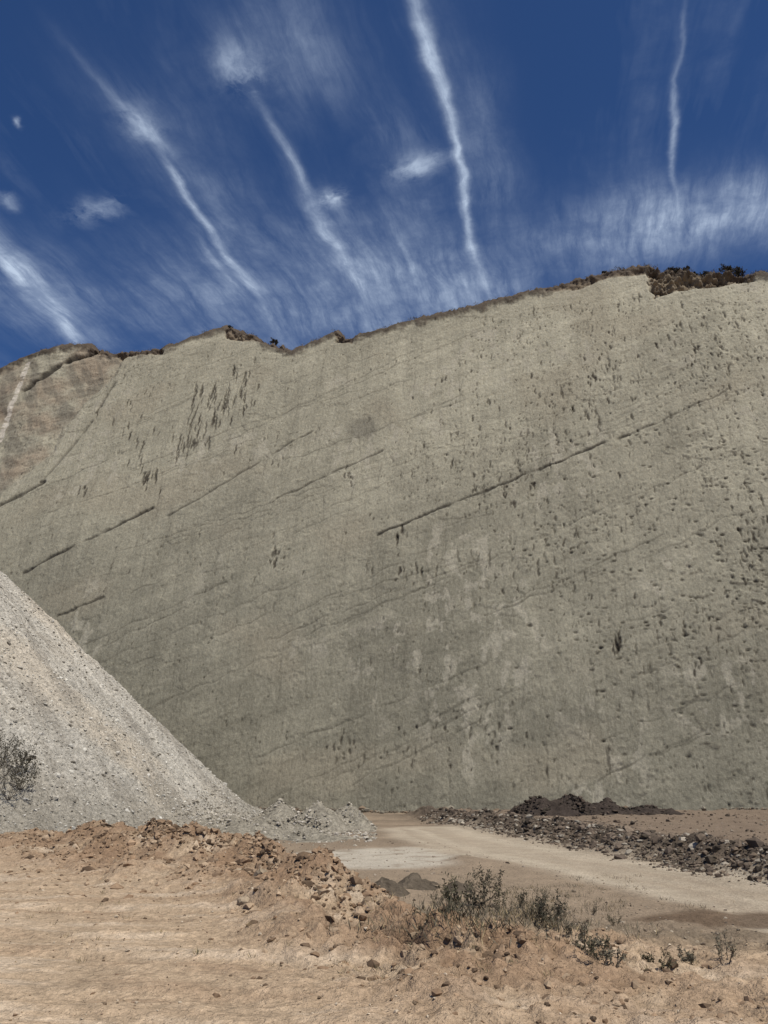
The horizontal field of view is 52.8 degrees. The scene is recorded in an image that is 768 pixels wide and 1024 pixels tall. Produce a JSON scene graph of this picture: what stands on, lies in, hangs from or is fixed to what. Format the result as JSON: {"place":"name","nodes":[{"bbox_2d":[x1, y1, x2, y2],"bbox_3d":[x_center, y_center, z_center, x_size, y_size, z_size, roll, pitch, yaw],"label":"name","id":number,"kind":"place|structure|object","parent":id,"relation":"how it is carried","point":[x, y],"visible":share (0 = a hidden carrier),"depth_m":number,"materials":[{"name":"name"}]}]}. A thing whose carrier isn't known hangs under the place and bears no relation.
{"place":"outdoors","nodes":[
{"label":"outdoors","id":0,"kind":"place"},
{"bbox_2d":[0,806,767,1023],"bbox_3d":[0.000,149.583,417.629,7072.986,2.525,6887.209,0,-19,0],"label":"ground","id":1,"kind":"structure","parent":0,"point":[63,979],"depth_m":8.89,"materials":[{"name":"brown soil"}]},
{"bbox_2d":[0,571,263,833],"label":"gravel heap","id":2,"kind":"object","parent":1,"relation":"on","point":[18,812],"visible":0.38,"depth_m":49.45,"materials":[{"name":"grey gravel"}]},
{"bbox_2d":[0,729,27,765],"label":"shrub","id":3,"kind":"object","parent":2,"relation":"on","point":[8,744],"visible":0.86,"depth_m":40.28,"materials":[{"name":"green plant"}]},
{"bbox_2d":[0,752,40,799],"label":"shrub","id":4,"kind":"object","parent":2,"relation":"on","point":[14,776],"visible":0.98,"depth_m":38.23,"materials":[{"name":"green plant"}]},
{"bbox_2d":[0,735,40,783],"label":"shrub","id":5,"kind":"object","parent":2,"relation":"on","point":[6,757],"visible":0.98,"depth_m":38.01,"materials":[{"name":"green plant"}]},
{"bbox_2d":[10,745,40,771],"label":"shrub","id":6,"kind":"object","parent":2,"relation":"on","point":[22,757],"visible":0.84,"depth_m":40.36,"materials":[{"name":"green plant"}]},
{"bbox_2d":[8,759,43,789],"bbox_3d":[-18.123,13.273,39.112,1.710,1.527,1.454,5,-20,-15],"label":"shrub","id":7,"kind":"object","parent":2,"relation":"on","point":[25,770],"visible":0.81,"depth_m":39.17,"materials":[{"name":"green plant"}]},
{"bbox_2d":[0,575,262,832],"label":"gravel stones","id":8,"kind":"object","parent":2,"relation":"on","point":[57,775],"visible":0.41,"depth_m":50.59,"materials":[{"name":"grey stone"}]},
{"bbox_2d":[233,868,301,904],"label":"boulders","id":9,"kind":"object","parent":1,"relation":"on","point":[242,900],"visible":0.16,"depth_m":10.69,"materials":[{"name":"stone"}]},
{"bbox_2d":[200,802,376,842],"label":"gravel mound","id":10,"kind":"object","parent":1,"relation":"on","point":[337,823],"visible":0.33,"depth_m":51.38,"materials":[{"name":"grey gravel"}]},
{"bbox_2d":[166,781,377,846],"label":"gravel mound stones","id":11,"kind":"object","parent":10,"relation":"on","point":[366,837],"visible":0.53,"depth_m":51.34,"materials":[{"name":"grey stone"}]},
{"bbox_2d":[0,265,767,812],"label":"rock wall","id":12,"kind":"structure","parent":1,"relation":"on","point":[502,553],"depth_m":111.63,"materials":[{"name":"stone"}]},
{"bbox_2d":[270,337,277,344],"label":"rim bush","id":13,"kind":"object","parent":12,"relation":"on","point":[275,341],"visible":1,"depth_m":143.55,"materials":[{"name":"green plant"}]},
{"bbox_2d":[36,263,767,354],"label":"rim brush","id":14,"kind":"object","parent":12,"relation":"on","point":[452,309],"visible":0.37,"depth_m":137.49,"materials":[{"name":"brown plant"}]},
{"bbox_2d":[718,264,732,272],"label":"rim bush","id":15,"kind":"object","parent":12,"relation":"on","point":[723,268],"visible":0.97,"depth_m":130.05,"materials":[{"name":"green plant"}]},
{"bbox_2d":[731,266,740,275],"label":"rim bush","id":16,"kind":"object","parent":12,"relation":"on","point":[737,268],"visible":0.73,"depth_m":129.86,"materials":[{"name":"green plant"}]},
{"bbox_2d":[732,266,746,276],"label":"rim bush","id":17,"kind":"object","parent":12,"relation":"on","point":[740,273],"visible":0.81,"depth_m":130.07,"materials":[{"name":"green plant"}]},
{"bbox_2d":[0,817,767,1023],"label":"dirt clods","id":18,"kind":"object","parent":1,"relation":"on","point":[241,859],"visible":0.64,"depth_m":11.16,"materials":[{"name":"soil"}]},
{"bbox_2d":[1,826,767,1023],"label":"pebbles","id":19,"kind":"object","parent":1,"relation":"on","point":[594,1018],"visible":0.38,"depth_m":7.18,"materials":[{"name":"stone"}]},
{"bbox_2d":[374,873,473,896],"bbox_3d":[0.531,11.386,23.156,5.800,0.905,6.000,0,-19,0],"label":"earth mound","id":20,"kind":"object","parent":1,"relation":"on","point":[414,881],"visible":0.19,"depth_m":23.53,"materials":[{"name":"soil"}]},
{"bbox_2d":[428,888,444,904],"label":"shrub","id":21,"kind":"object","parent":1,"relation":"on","point":[431,897],"visible":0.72,"depth_m":21.45,"materials":[{"name":"green plant"}]},
{"bbox_2d":[434,871,475,913],"bbox_3d":[0.795,4.375,8.873,0.388,0.503,0.572,-16,-25,38],"label":"shrub","id":22,"kind":"object","parent":1,"relation":"on","point":[446,894],"visible":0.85,"depth_m":8.81,"materials":[{"name":"green plant"}]},
{"bbox_2d":[450,878,491,917],"bbox_3d":[1.008,4.550,9.095,0.508,0.433,0.439,0,-19,0],"label":"shrub","id":23,"kind":"object","parent":1,"relation":"on","point":[474,899],"visible":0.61,"depth_m":9.06,"materials":[{"name":"green plant"}]},
{"bbox_2d":[464,870,490,905],"bbox_3d":[2.678,10.343,21.281,0.513,1.030,0.981,15,-25,-37],"label":"shrub","id":24,"kind":"object","parent":1,"relation":"on","point":[475,877],"visible":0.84,"depth_m":21.39,"materials":[{"name":"green plant"}]},
{"bbox_2d":[474,862,504,906],"bbox_3d":[2.853,10.167,21.050,0.914,1.179,0.786,0,-19,0],"label":"shrub","id":25,"kind":"object","parent":1,"relation":"on","point":[489,876],"visible":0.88,"depth_m":21.17,"materials":[{"name":"green plant"}]},
{"bbox_2d":[492,884,509,907],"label":"shrub","id":26,"kind":"object","parent":1,"relation":"on","point":[499,891],"visible":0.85,"depth_m":20.68,"materials":[{"name":"green plant"}]},
{"bbox_2d":[492,897,516,915],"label":"shrub","id":27,"kind":"object","parent":1,"relation":"on","point":[503,904],"visible":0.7,"depth_m":19.48,"materials":[{"name":"green plant"}]},
{"bbox_2d":[259,805,767,812],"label":"wall foot rubble","id":28,"kind":"object","parent":1,"relation":"on","point":[362,809],"depth_m":87.87,"materials":[{"name":"stone"}]},
{"bbox_2d":[516,889,526,907],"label":"shrub","id":29,"kind":"object","parent":1,"relation":"on","point":[521,899],"visible":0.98,"depth_m":20.68,"materials":[{"name":"green plant"}]},
{"bbox_2d":[286,826,767,956],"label":"slope stones","id":30,"kind":"object","parent":1,"relation":"on","point":[696,941],"visible":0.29,"depth_m":23.44,"materials":[{"name":"brown stone"}]},
{"bbox_2d":[522,900,544,917],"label":"shrub","id":31,"kind":"object","parent":1,"relation":"on","point":[532,906],"visible":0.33,"depth_m":18.09,"materials":[{"name":"green plant"}]},
{"bbox_2d":[532,886,551,902],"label":"shrub","id":32,"kind":"object","parent":1,"relation":"on","point":[545,897],"visible":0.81,"depth_m":21.34,"materials":[{"name":"green plant"}]},
{"bbox_2d":[532,889,567,928],"bbox_3d":[2.170,5.196,10.123,0.470,0.498,0.567,-7,-21,19],"label":"shrub","id":33,"kind":"object","parent":1,"relation":"on","point":[540,910],"visible":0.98,"depth_m":10.11,"materials":[{"name":"green plant"}]},
{"bbox_2d":[545,895,570,920],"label":"shrub","id":34,"kind":"object","parent":1,"relation":"on","point":[560,915],"visible":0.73,"depth_m":17.86,"materials":[{"name":"green plant"}]},
{"bbox_2d":[563,921,588,940],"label":"shrub","id":35,"kind":"object","parent":1,"relation":"on","point":[567,927],"visible":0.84,"depth_m":8.63,"materials":[{"name":"green plant"}]},
{"bbox_2d":[498,793,672,816],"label":"dark rubble","id":36,"kind":"object","parent":1,"relation":"on","point":[573,799],"visible":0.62,"depth_m":66.31,"materials":[{"name":"stone"}]},
{"bbox_2d":[570,929,607,950],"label":"shrub","id":37,"kind":"object","parent":1,"relation":"on","point":[597,940],"visible":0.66,"depth_m":7.73,"materials":[{"name":"green plant"}]},
{"bbox_2d":[584,901,599,914],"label":"shrub","id":38,"kind":"object","parent":1,"relation":"on","point":[594,911],"visible":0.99,"depth_m":19.06,"materials":[{"name":"green plant"}]},
{"bbox_2d":[417,807,767,886],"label":"rubble bank","id":39,"kind":"structure","parent":1,"relation":"on","point":[686,865],"depth_m":34.02,"materials":[{"name":"stone"}]},
{"bbox_2d":[573,930,611,960],"bbox_3d":[2.025,4.207,7.541,0.277,0.272,0.464,-13,-23,32],"label":"shrub","id":40,"kind":"object","parent":1,"relation":"on","point":[591,945],"visible":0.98,"depth_m":7.50,"materials":[{"name":"green plant"}]},
{"bbox_2d":[507,795,684,816],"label":"dark earth pile","id":41,"kind":"object","parent":1,"relation":"on","point":[564,809],"visible":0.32,"depth_m":66.08,"materials":[{"name":"brown soil"}]},
{"bbox_2d":[445,808,767,838],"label":"scattered stones","id":42,"kind":"object","parent":1,"relation":"on","point":[632,822],"visible":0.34,"depth_m":53.07,"materials":[{"name":"stone"}]},
{"bbox_2d":[591,941,626,966],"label":"shrub","id":43,"kind":"object","parent":1,"relation":"on","point":[610,955],"visible":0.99,"depth_m":7.35,"materials":[{"name":"green plant"}]},
{"bbox_2d":[606,911,621,925],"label":"shrub","id":44,"kind":"object","parent":1,"relation":"on","point":[611,919],"visible":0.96,"depth_m":17.15,"materials":[{"name":"green plant"}]},
{"bbox_2d":[640,947,676,969],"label":"shrub","id":45,"kind":"object","parent":1,"relation":"on","point":[646,957],"visible":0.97,"depth_m":7.66,"materials":[{"name":"green plant"}]},
{"bbox_2d":[677,944,695,964],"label":"shrub","id":46,"kind":"object","parent":1,"relation":"on","point":[691,957],"visible":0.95,"depth_m":7.84,"materials":[{"name":"green plant"}]},
{"bbox_2d":[711,928,737,963],"bbox_3d":[3.377,4.302,7.650,0.229,0.326,0.419,-7,-20,18],"label":"shrub","id":47,"kind":"object","parent":1,"relation":"on","point":[730,947],"visible":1,"depth_m":7.60,"materials":[{"name":"green plant"}]},
{"bbox_2d":[0,0,767,367],"label":"sky","id":48,"kind":"structure","parent":0,"point":[290,172],"materials":[{"name":"blue"}]},
{"bbox_2d":[25,873,755,981],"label":"dry grass","id":49,"kind":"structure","parent":0,"point":[476,914],"depth_m":8.71,"materials":[{"name":"brown plant"}]}
]}

